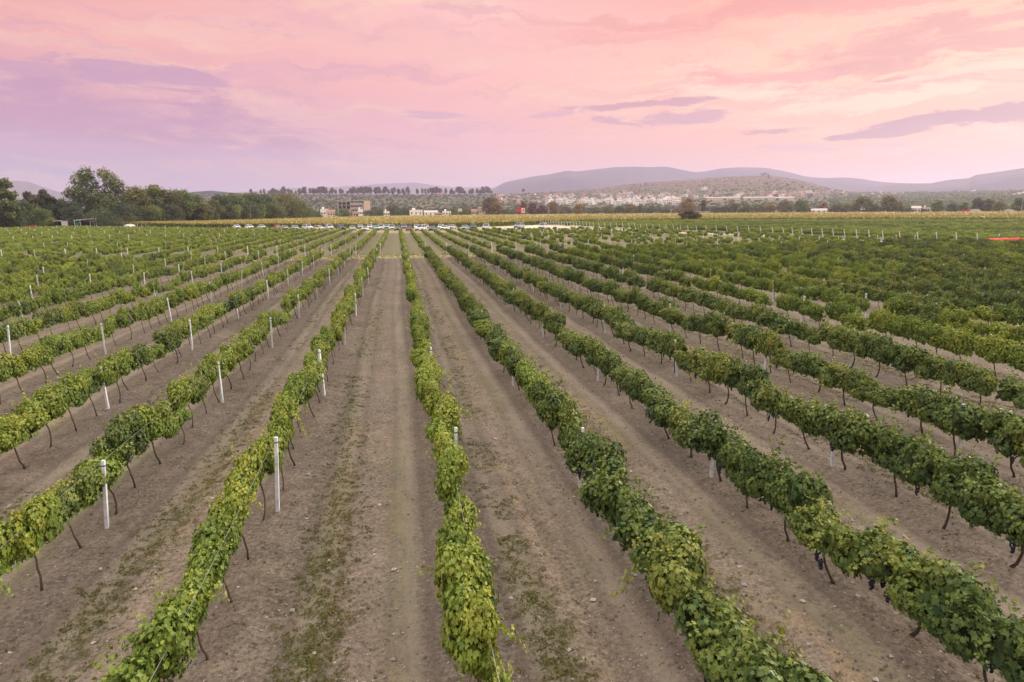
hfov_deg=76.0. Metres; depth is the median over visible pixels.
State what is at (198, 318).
grapevine
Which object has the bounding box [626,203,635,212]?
tree
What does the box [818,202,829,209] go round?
tree
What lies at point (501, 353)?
grapevine
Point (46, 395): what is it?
grapevine
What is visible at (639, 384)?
grapevine
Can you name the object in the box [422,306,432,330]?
grapevine
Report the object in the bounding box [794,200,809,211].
tree
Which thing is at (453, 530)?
grapevine
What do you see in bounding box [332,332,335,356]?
grapevine
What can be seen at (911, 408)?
grapevine
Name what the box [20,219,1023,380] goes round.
grapevine
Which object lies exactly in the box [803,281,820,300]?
grapevine
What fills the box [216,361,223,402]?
vine post
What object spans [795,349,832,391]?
grapevine
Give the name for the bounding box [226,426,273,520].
grapevine
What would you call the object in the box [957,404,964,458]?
vine post
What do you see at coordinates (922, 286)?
grapevine
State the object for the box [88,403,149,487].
grapevine
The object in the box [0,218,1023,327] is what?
grapevine
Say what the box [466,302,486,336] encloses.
grapevine
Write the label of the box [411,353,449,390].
grapevine
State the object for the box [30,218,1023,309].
grapevine
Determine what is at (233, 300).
grapevine
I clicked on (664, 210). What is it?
tree
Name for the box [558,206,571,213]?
tree
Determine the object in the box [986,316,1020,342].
grapevine
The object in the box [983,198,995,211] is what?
tree
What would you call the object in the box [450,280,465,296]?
grapevine
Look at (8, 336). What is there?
vine post
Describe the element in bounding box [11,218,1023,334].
grapevine
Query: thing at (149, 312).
grapevine
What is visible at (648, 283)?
grapevine
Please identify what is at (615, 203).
house
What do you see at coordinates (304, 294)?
grapevine
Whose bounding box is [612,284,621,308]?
grapevine
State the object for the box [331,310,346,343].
grapevine
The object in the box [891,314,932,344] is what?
grapevine
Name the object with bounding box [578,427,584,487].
vine post
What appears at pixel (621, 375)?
grapevine
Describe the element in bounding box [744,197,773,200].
shed
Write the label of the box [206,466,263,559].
grapevine
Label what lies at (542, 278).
grapevine
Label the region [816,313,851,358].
grapevine
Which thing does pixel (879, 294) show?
grapevine
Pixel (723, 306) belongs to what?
grapevine
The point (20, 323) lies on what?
grapevine
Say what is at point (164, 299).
grapevine
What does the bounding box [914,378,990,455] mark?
grapevine
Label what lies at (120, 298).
grapevine
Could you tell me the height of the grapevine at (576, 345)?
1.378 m
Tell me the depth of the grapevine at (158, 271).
50.73 m
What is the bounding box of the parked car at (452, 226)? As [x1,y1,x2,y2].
[448,224,456,228]
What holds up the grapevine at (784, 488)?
on the ground at (574, 541)
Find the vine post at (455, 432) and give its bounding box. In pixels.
[454,427,457,446]
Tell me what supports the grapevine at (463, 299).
on the ground at (574, 541)
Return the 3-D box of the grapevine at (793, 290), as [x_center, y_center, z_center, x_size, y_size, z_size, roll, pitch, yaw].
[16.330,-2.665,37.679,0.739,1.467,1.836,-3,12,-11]
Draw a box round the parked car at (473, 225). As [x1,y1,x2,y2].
[470,223,476,228]
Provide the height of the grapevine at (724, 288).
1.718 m
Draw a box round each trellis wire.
[0,292,301,547]
[149,284,358,681]
[409,269,499,681]
[490,324,788,681]
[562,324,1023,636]
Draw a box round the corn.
[0,211,1023,228]
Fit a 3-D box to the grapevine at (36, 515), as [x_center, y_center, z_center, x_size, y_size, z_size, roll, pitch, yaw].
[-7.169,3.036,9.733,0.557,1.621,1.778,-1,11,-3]
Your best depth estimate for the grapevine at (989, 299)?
32.67 m
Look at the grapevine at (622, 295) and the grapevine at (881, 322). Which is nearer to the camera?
the grapevine at (881, 322)
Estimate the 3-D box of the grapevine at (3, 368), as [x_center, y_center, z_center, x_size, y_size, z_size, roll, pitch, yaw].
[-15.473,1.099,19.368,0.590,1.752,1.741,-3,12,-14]
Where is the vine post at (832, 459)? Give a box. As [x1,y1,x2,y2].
[830,430,835,466]
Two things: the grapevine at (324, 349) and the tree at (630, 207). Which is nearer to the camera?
the grapevine at (324, 349)
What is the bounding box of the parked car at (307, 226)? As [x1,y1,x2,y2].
[302,224,312,229]
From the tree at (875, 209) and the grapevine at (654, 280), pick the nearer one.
the grapevine at (654, 280)
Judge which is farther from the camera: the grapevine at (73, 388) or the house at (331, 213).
the house at (331, 213)
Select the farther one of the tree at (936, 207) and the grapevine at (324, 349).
the tree at (936, 207)
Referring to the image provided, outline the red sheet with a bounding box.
[988,237,1023,240]
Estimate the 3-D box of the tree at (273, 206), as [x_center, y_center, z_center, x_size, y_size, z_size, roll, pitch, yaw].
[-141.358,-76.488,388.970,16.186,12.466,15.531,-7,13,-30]
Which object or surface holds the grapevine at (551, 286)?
on the ground at (574, 541)
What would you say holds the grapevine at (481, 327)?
on the ground at (574, 541)
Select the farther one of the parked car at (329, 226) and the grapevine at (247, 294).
the parked car at (329, 226)
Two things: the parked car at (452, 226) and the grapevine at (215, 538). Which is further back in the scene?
the parked car at (452, 226)
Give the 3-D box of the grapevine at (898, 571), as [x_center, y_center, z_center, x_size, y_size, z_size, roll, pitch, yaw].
[5.071,3.093,8.415,1.178,1.727,1.838,-3,11,-10]
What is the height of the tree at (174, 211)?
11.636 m
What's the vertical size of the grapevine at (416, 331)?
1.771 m
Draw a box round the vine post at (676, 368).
[674,340,677,376]
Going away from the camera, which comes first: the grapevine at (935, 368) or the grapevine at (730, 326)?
the grapevine at (935, 368)
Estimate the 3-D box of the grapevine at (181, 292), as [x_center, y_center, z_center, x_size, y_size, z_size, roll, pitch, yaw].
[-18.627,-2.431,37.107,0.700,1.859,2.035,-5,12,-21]
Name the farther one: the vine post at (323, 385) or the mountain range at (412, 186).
the mountain range at (412, 186)
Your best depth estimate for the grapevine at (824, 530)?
9.57 m
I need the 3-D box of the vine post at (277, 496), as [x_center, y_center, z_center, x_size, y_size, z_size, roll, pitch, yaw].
[-4.411,2.525,12.295,0.066,1.510,0.066,1,11,-8]
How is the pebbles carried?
on the ground at (574, 541)
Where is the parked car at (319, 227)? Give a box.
[313,225,324,229]
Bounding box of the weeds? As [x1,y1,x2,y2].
[0,259,1023,681]
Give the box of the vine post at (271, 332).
[270,317,272,347]
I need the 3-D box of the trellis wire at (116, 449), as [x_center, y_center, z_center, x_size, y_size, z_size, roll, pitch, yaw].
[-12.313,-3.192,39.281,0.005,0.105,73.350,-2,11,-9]
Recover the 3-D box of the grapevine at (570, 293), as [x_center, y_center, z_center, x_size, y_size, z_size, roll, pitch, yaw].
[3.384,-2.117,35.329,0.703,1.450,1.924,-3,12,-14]
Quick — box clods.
[2,289,1023,681]
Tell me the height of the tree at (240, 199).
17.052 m
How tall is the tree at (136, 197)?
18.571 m
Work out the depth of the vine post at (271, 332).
27.60 m
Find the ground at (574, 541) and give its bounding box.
[0,221,1023,681]
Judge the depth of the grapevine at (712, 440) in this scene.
13.31 m
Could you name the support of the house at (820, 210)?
on the ground at (574, 541)
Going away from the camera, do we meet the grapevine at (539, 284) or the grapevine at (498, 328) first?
the grapevine at (498, 328)
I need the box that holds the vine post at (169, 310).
[166,298,171,321]
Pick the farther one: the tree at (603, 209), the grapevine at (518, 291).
the tree at (603, 209)
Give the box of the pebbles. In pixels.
[0,295,1023,681]
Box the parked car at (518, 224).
[513,222,524,227]
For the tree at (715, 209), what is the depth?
570.31 m
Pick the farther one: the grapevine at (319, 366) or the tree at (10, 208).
the tree at (10, 208)
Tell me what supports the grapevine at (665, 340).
on the ground at (574, 541)
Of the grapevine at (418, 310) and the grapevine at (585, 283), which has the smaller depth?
the grapevine at (418, 310)
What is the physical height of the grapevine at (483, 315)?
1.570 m
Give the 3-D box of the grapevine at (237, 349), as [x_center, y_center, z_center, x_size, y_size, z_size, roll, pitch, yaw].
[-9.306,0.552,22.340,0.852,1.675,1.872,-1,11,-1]
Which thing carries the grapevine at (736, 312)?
on the ground at (574, 541)
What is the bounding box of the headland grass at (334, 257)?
[94,249,687,261]
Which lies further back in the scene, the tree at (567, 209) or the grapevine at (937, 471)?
the tree at (567, 209)
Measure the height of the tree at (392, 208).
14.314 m
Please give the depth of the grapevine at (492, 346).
22.63 m
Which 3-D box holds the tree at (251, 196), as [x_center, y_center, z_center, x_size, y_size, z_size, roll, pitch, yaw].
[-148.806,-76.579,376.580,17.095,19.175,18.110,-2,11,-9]
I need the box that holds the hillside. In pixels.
[173,176,1023,216]
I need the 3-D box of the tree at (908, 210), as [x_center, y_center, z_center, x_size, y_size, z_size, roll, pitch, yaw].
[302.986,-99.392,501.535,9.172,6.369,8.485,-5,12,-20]
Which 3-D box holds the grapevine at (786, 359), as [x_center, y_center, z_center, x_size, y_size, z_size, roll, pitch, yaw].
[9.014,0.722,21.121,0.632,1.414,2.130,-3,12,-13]
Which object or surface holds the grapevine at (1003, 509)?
on the ground at (574, 541)
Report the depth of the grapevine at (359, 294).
39.71 m
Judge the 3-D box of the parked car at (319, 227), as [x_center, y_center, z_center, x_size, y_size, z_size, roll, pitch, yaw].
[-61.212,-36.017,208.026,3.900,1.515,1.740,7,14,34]
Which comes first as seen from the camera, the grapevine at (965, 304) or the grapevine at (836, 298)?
the grapevine at (965, 304)
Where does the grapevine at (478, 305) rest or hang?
on the ground at (574, 541)
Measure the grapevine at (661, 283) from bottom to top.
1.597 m
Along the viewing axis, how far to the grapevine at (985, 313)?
29.15 m
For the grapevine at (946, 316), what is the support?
on the ground at (574, 541)
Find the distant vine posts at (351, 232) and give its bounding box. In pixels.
[9,220,677,242]
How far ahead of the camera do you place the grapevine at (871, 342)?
21.69 m
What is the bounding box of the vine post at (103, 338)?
[100,323,106,353]
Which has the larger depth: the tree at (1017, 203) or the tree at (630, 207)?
the tree at (630, 207)
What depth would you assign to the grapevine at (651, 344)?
23.61 m
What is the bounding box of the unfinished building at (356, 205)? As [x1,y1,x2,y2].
[337,199,369,216]
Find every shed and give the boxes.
[73,218,96,225]
[707,197,739,200]
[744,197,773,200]
[774,197,793,200]
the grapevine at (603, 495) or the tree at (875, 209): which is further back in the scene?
the tree at (875, 209)
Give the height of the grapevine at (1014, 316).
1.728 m
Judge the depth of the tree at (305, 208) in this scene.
420.89 m
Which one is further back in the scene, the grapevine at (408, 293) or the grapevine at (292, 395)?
the grapevine at (408, 293)
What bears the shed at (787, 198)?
on the hillside
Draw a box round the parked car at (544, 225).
[538,223,547,228]
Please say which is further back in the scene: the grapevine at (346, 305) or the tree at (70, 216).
the tree at (70, 216)
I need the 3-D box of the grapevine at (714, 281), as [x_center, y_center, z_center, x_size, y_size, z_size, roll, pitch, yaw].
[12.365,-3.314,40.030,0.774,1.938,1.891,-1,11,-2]
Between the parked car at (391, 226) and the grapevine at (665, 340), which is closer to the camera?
the grapevine at (665, 340)
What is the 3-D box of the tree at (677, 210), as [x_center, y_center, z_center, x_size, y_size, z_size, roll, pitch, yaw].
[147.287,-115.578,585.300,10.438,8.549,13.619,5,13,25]
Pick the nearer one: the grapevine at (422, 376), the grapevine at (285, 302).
the grapevine at (422, 376)
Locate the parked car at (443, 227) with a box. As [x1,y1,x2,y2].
[439,225,449,229]
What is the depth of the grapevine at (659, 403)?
16.05 m
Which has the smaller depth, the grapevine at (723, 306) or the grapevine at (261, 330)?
the grapevine at (261, 330)
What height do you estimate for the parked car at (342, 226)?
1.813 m
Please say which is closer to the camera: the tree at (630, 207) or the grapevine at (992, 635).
the grapevine at (992, 635)
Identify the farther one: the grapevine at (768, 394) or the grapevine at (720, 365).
the grapevine at (720, 365)
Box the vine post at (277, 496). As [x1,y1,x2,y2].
[274,437,279,511]
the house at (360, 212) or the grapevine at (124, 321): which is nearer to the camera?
the grapevine at (124, 321)
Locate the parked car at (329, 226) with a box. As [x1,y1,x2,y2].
[325,224,333,229]
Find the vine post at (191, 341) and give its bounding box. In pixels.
[189,319,192,349]
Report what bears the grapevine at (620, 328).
on the ground at (574, 541)
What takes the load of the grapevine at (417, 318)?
on the ground at (574, 541)
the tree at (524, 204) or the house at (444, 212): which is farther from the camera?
the tree at (524, 204)
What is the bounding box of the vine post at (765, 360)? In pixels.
[763,352,766,369]
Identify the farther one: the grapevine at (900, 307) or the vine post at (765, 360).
the grapevine at (900, 307)
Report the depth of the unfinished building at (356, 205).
646.50 m
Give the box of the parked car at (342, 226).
[336,224,345,229]
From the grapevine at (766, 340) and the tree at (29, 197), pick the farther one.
the tree at (29, 197)
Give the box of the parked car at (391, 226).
[388,224,394,229]
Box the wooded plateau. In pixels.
[190,191,246,193]
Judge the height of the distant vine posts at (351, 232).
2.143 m
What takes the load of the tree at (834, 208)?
on the ground at (574, 541)
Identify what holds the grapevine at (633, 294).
on the ground at (574, 541)
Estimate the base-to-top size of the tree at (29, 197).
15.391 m
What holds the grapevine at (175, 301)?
on the ground at (574, 541)
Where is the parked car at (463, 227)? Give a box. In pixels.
[461,225,469,229]
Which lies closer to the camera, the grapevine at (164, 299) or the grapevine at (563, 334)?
the grapevine at (563, 334)
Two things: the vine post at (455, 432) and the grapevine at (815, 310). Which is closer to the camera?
the vine post at (455, 432)
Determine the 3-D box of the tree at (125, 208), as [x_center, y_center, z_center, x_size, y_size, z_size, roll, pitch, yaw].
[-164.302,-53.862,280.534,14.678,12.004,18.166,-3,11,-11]
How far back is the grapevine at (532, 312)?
30.82 m
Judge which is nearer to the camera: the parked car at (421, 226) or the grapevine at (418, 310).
the grapevine at (418, 310)
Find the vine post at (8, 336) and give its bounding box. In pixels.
[7,325,11,354]
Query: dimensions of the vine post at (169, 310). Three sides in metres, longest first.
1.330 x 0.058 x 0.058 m
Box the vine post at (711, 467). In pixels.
[709,420,716,477]
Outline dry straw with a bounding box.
[3,319,1015,681]
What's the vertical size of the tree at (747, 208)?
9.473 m
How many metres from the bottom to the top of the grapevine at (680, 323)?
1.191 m
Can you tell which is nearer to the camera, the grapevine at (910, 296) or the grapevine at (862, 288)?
the grapevine at (910, 296)
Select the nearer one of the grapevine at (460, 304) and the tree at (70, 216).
the grapevine at (460, 304)
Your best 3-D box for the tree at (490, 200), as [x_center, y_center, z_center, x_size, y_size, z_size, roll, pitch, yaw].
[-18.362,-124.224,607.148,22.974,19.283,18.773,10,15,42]
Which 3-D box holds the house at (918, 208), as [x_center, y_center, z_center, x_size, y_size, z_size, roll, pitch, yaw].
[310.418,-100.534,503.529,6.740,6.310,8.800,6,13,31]
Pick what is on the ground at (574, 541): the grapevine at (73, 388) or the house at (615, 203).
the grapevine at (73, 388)
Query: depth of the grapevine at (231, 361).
21.11 m
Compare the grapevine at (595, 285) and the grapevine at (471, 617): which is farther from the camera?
the grapevine at (595, 285)
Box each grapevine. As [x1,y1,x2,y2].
[0,218,1023,322]
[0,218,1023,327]
[0,218,1023,332]
[0,218,1023,467]
[0,351,8,404]
[0,352,35,391]
[0,408,50,468]
[0,480,60,590]
[2,218,1021,330]
[2,218,1023,341]
[4,225,911,349]
[6,218,1023,329]
[6,219,1015,312]
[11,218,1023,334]
[12,384,67,447]
[17,338,54,382]
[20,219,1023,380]
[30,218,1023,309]
[31,219,1023,548]
[31,334,68,373]
[37,370,90,430]
[63,364,106,415]
[72,324,99,358]
[81,298,100,323]
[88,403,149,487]
[92,575,198,681]
[93,348,130,402]
[104,347,136,389]
[109,288,129,307]
[112,307,133,338]
[126,400,171,464]
[131,297,148,332]
[141,301,157,328]
[143,340,171,371]
[147,297,166,324]
[148,544,229,660]
[152,325,185,362]
[153,291,171,321]
[160,366,199,427]
[160,400,193,444]
[164,287,184,316]
[164,319,187,355]
[174,284,189,312]
[178,317,195,344]
[183,282,198,309]
[184,502,252,602]
[185,312,206,342]
[191,371,211,413]
[195,350,226,401]
[197,305,214,337]
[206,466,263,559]
[215,341,237,388]
[219,333,252,379]
[226,285,245,315]
[226,290,245,317]
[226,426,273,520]
[234,290,249,313]
[238,324,259,360]
[253,313,269,347]
[253,320,272,353]
[256,414,287,490]
[257,308,278,335]
[263,305,285,335]
[267,393,306,465]
[269,382,300,449]
[280,293,293,322]
[282,371,309,431]
[286,284,303,307]
[287,288,301,317]
[296,287,310,309]
[298,366,321,416]
[299,279,309,304]
[299,284,312,302]
[302,357,326,402]
[303,351,327,391]
[306,340,330,381]
[308,330,335,372]
[319,324,333,363]
[329,319,342,350]
[330,303,349,330]
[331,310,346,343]
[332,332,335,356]
[335,297,349,326]
[337,291,359,320]
[338,303,349,329]
[344,285,358,297]
[347,290,355,303]
[355,287,361,304]
[405,287,411,302]
[405,313,435,335]
[407,306,422,329]
[407,322,433,349]
[408,279,417,284]
[408,303,424,314]
[409,285,418,301]
[409,347,436,367]
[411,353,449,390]
[412,300,424,306]
[412,363,445,403]
[415,332,431,352]
[416,540,529,681]
[419,325,430,339]
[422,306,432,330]
[422,378,442,419]
[424,380,472,438]
[424,414,455,453]
[426,439,470,518]
[432,422,468,483]
[435,493,498,612]
[447,493,485,549]
[449,275,459,288]
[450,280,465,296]
[455,281,466,299]
[457,286,468,303]
[458,289,467,319]
[460,291,474,312]
[465,293,477,311]
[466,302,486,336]
[468,297,488,313]
[470,307,491,330]
[474,319,496,339]
[486,323,509,343]
[486,329,512,372]
[489,334,524,380]
[491,274,506,298]
[492,280,505,303]
[499,287,514,310]
[504,277,519,289]
[504,338,526,389]
[511,285,527,315]
[513,292,533,320]
[514,354,541,401]
[520,367,551,399]
[522,291,534,323]
[529,365,564,429]
[530,303,539,328]
[530,372,569,445]
[531,299,549,333]
[535,280,548,299]
[537,275,548,297]
[538,301,566,345]
[541,280,555,301]
[547,278,559,304]
[551,277,569,307]
[554,385,587,449]
[556,287,570,310]
[556,324,571,352]
[557,323,583,359]
[557,331,593,367]
[561,410,590,482]
[562,425,626,482]
[566,291,581,313]
[568,451,654,550]
[570,292,584,318]
[579,294,597,322]
[583,276,593,294]
[584,295,601,326]
[584,337,613,384]
[586,299,610,330]
[587,278,602,297]
[593,304,624,336]
[600,281,609,302]
[600,349,627,395]
[600,488,706,577]
[603,275,623,303]
[606,362,648,408]
[607,309,635,343]
[611,521,709,646]
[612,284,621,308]
[613,286,631,311]
[613,320,635,350]
[624,322,652,356]
[627,285,642,315]
[627,369,660,422]
[635,292,649,318]
[639,297,660,323]
[640,327,666,363]
[642,381,676,438]
[643,276,654,298]
[646,274,660,298]
[652,329,689,372]
[653,278,671,297]
[653,295,679,312]
[657,302,682,331]
[662,393,709,457]
[665,278,684,299]
[671,347,691,381]
[673,576,803,681]
[676,286,687,310]
[676,313,693,337]
[681,283,708,313]
[681,407,752,480]
[683,312,710,343]
[684,343,715,392]
[692,289,711,313]
[697,350,734,403]
[703,304,732,350]
[705,270,720,296]
[705,292,731,312]
[714,424,769,508]
[716,277,735,297]
[719,297,735,320]
[724,318,755,355]
[724,345,771,415]
[728,301,749,323]
[729,322,763,363]
[731,283,744,301]
[740,302,765,326]
[741,286,757,305]
[741,434,833,541]
[747,375,793,433]
[751,291,773,306]
[751,327,782,372]
[752,307,787,326]
[768,312,817,346]
[768,339,805,382]
[773,275,794,293]
[774,386,826,449]
[775,287,799,316]
[783,488,890,584]
[786,283,804,298]
[793,290,811,322]
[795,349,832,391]
[797,321,821,350]
[801,390,877,469]
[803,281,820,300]
[803,302,825,329]
[816,282,843,305]
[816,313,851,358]
[817,357,874,405]
[824,297,861,320]
[824,320,873,367]
[830,292,852,306]
[836,280,855,293]
[838,309,871,332]
[844,369,909,419]
[846,290,869,311]
[847,281,875,298]
[848,514,987,636]
[853,323,898,376]
[853,406,948,496]
[868,304,901,336]
[869,283,896,308]
[878,340,931,386]
[883,296,916,317]
[883,384,938,434]
[886,291,912,301]
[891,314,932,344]
[898,423,1001,528]
[902,290,927,303]
[906,291,943,324]
[911,560,1023,681]
[912,349,963,395]
[913,321,953,353]
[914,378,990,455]
[921,291,954,310]
[928,289,957,298]
[932,300,970,328]
[940,321,982,358]
[941,295,980,316]
[954,355,1001,408]
[954,472,1023,567]
[956,285,984,302]
[960,313,992,347]
[966,304,1007,322]
[971,329,1021,376]
[972,404,1023,477]
[978,286,1002,307]
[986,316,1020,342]
[991,366,1023,409]
[992,300,1023,325]
[995,287,1023,312]
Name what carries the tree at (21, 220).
on the ground at (574, 541)
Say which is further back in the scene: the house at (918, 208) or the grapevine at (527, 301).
the house at (918, 208)
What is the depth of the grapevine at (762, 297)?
34.75 m
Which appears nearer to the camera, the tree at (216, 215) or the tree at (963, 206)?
the tree at (216, 215)
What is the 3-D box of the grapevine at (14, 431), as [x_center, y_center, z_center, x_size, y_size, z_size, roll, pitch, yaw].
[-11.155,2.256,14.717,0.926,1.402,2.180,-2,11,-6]
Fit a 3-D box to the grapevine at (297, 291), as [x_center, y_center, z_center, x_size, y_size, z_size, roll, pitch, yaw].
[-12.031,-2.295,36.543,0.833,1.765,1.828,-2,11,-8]
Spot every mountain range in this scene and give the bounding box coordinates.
[3,181,168,212]
[237,183,492,193]
[454,167,915,193]
[848,168,1023,192]
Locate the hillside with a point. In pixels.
(757, 184)
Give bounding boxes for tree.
[0,178,21,226]
[0,209,29,226]
[7,198,41,225]
[22,191,40,220]
[25,207,58,226]
[34,189,62,221]
[50,197,72,220]
[59,204,91,225]
[61,165,130,218]
[83,209,124,225]
[109,201,142,223]
[120,185,160,220]
[137,204,166,220]
[138,184,166,219]
[147,187,187,220]
[160,203,185,221]
[165,188,200,220]
[181,193,207,220]
[196,202,214,220]
[207,194,236,219]
[207,199,226,218]
[211,205,220,219]
[221,202,242,219]
[227,192,256,219]
[235,200,261,219]
[242,192,267,218]
[255,193,277,218]
[265,190,306,218]
[265,201,286,218]
[284,198,314,217]
[300,204,316,217]
[337,208,352,216]
[363,209,373,215]
[370,207,383,215]
[385,203,403,215]
[398,207,411,215]
[447,208,458,214]
[453,205,471,214]
[479,197,503,214]
[490,201,501,214]
[501,208,513,213]
[519,201,527,212]
[528,202,537,213]
[536,205,547,213]
[545,201,558,213]
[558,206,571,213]
[572,204,586,213]
[586,207,600,213]
[600,205,614,213]
[613,205,629,213]
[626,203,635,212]
[632,205,645,212]
[643,205,662,213]
[658,207,669,212]
[671,207,683,212]
[678,209,701,218]
[679,198,697,211]
[699,200,706,212]
[709,206,721,212]
[718,205,732,212]
[729,202,744,212]
[738,204,752,212]
[750,204,766,212]
[764,203,775,212]
[776,200,793,212]
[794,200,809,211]
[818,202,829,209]
[828,204,842,211]
[838,203,853,211]
[851,196,877,211]
[868,205,883,211]
[879,195,900,211]
[894,200,905,211]
[903,207,914,211]
[930,200,946,211]
[945,203,960,211]
[959,202,969,210]
[971,197,985,211]
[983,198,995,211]
[992,201,1008,210]
[1009,197,1023,210]
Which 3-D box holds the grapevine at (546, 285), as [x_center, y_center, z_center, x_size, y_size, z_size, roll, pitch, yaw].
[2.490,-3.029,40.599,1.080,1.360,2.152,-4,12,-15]
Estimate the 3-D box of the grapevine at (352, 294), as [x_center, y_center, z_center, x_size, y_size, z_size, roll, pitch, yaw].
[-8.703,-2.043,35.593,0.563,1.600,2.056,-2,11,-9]
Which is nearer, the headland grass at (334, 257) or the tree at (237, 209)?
the headland grass at (334, 257)
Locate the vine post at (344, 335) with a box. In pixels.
[344,317,345,344]
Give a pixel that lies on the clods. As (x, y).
(518, 561)
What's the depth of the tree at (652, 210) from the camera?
585.37 m
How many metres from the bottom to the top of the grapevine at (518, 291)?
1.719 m
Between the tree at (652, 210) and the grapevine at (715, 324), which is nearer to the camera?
the grapevine at (715, 324)
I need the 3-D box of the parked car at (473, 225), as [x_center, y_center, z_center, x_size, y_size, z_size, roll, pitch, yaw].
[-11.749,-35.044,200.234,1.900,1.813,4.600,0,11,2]
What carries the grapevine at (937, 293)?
on the ground at (574, 541)
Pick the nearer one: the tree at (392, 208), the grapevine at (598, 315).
the grapevine at (598, 315)
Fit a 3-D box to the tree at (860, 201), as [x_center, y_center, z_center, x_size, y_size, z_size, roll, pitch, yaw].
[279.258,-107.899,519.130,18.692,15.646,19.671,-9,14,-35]
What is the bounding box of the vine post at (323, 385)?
[318,349,325,395]
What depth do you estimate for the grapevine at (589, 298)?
31.48 m
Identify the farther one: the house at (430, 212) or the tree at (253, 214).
the house at (430, 212)
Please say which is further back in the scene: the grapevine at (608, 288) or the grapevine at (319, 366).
the grapevine at (608, 288)
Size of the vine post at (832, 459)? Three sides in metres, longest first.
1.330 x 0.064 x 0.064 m
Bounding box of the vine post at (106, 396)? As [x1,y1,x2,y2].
[99,366,109,408]
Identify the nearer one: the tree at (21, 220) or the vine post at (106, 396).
the vine post at (106, 396)
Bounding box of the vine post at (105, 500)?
[101,460,109,528]
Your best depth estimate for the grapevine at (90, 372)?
18.46 m
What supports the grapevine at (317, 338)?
on the ground at (574, 541)
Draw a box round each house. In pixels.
[320,207,328,216]
[327,210,334,216]
[358,207,362,215]
[384,209,389,215]
[409,208,422,214]
[424,210,437,214]
[442,209,450,214]
[471,209,477,214]
[478,207,487,214]
[607,198,613,203]
[613,200,621,205]
[811,208,827,211]
[911,206,921,211]
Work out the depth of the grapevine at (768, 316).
27.73 m
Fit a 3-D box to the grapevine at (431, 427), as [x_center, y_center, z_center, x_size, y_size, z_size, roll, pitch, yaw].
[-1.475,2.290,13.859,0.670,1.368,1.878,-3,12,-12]
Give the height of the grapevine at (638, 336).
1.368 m
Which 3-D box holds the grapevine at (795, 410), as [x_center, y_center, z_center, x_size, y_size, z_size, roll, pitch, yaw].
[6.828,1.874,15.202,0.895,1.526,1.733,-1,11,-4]
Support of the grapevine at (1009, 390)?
on the ground at (574, 541)
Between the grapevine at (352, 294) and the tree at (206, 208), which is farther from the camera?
the tree at (206, 208)
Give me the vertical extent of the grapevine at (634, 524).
1.725 m
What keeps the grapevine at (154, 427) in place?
on the ground at (574, 541)
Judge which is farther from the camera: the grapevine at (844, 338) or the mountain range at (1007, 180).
the mountain range at (1007, 180)
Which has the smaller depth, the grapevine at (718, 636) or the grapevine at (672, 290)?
the grapevine at (718, 636)
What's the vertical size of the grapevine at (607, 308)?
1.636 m
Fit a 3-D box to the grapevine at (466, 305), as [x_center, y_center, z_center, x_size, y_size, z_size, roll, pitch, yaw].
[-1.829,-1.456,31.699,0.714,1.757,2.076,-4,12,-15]
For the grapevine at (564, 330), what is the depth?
26.14 m
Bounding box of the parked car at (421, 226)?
[414,224,426,230]
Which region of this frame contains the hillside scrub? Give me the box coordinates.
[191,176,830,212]
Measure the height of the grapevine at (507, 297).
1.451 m
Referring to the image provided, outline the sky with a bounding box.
[0,0,1023,192]
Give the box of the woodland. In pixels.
[829,188,1023,210]
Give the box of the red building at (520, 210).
[517,207,524,213]
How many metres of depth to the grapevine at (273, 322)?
28.84 m
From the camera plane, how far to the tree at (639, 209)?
593.38 m
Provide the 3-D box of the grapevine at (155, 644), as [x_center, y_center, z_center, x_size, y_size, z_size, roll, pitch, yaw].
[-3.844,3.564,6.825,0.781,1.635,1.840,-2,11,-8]
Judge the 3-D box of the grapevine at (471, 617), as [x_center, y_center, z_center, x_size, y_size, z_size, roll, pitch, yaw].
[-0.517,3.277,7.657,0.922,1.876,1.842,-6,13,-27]

